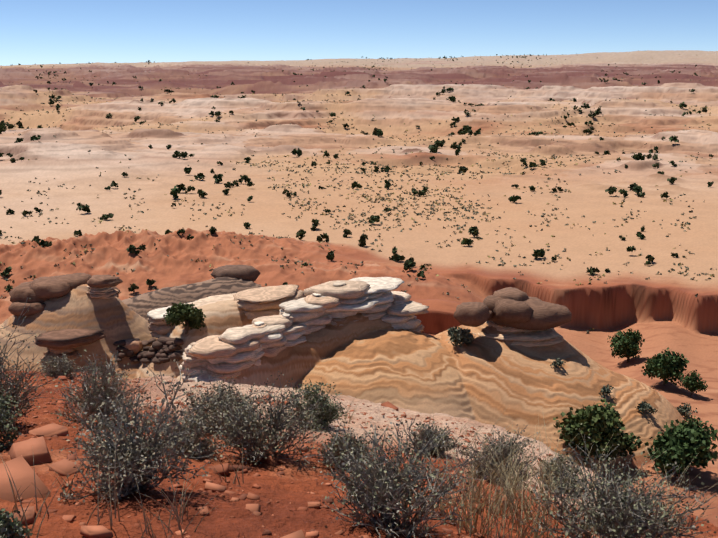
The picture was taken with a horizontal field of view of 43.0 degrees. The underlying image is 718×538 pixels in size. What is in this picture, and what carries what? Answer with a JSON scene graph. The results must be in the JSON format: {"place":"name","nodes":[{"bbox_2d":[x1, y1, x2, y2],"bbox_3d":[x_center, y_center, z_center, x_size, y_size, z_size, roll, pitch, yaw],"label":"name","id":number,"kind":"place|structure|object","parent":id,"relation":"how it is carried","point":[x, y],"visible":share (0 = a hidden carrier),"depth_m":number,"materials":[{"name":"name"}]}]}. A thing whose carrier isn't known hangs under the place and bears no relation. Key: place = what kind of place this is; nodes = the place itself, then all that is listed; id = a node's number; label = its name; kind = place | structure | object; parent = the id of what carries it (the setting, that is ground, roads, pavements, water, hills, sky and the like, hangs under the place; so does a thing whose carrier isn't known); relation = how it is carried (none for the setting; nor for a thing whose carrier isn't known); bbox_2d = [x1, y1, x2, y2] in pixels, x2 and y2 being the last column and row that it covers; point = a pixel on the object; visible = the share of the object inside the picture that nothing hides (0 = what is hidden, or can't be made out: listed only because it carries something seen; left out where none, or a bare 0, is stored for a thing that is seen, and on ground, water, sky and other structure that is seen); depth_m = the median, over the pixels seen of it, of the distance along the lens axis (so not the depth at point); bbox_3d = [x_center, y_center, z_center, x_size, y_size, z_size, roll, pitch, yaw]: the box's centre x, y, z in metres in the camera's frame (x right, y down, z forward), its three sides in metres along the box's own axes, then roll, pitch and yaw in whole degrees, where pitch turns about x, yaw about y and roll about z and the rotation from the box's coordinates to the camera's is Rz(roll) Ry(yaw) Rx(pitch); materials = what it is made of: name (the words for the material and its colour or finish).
{"place":"outdoors","nodes":[
{"label":"outdoors","id":0,"kind":"place"},
{"bbox_2d":[0,50,717,537],"bbox_3d":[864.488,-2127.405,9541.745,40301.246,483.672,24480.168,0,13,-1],"label":"terrain","id":1,"kind":"structure","parent":0,"point":[438,378],"depth_m":95.33,"materials":[{"name":"beige sand"}]},
{"bbox_2d":[8,265,571,383],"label":"rock formations","id":2,"kind":"object","parent":1,"relation":"on","point":[282,317],"visible":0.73,"depth_m":47.56,"materials":[{"name":"stone"}]},
{"bbox_2d":[0,372,708,537],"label":"loose rocks","id":3,"kind":"object","parent":1,"relation":"on","point":[22,454],"visible":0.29,"depth_m":3.81,"materials":[{"name":"stone"}]},
{"bbox_2d":[0,298,717,537],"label":"brush","id":4,"kind":"object","parent":1,"relation":"on","point":[130,458],"visible":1,"depth_m":3.65,"materials":[{"name":"grey plant"}]},
{"bbox_2d":[0,50,717,476],"bbox_3d":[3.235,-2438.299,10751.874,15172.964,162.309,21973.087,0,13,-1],"label":"bushes","id":5,"kind":"object","parent":1,"relation":"on","point":[684,442],"visible":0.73,"depth_m":83.00,"materials":[{"name":"green plant"}]},
{"bbox_2d":[0,0,717,65],"label":"sky","id":6,"kind":"structure","parent":0,"point":[32,32],"materials":[{"name":"blue"}]}
]}

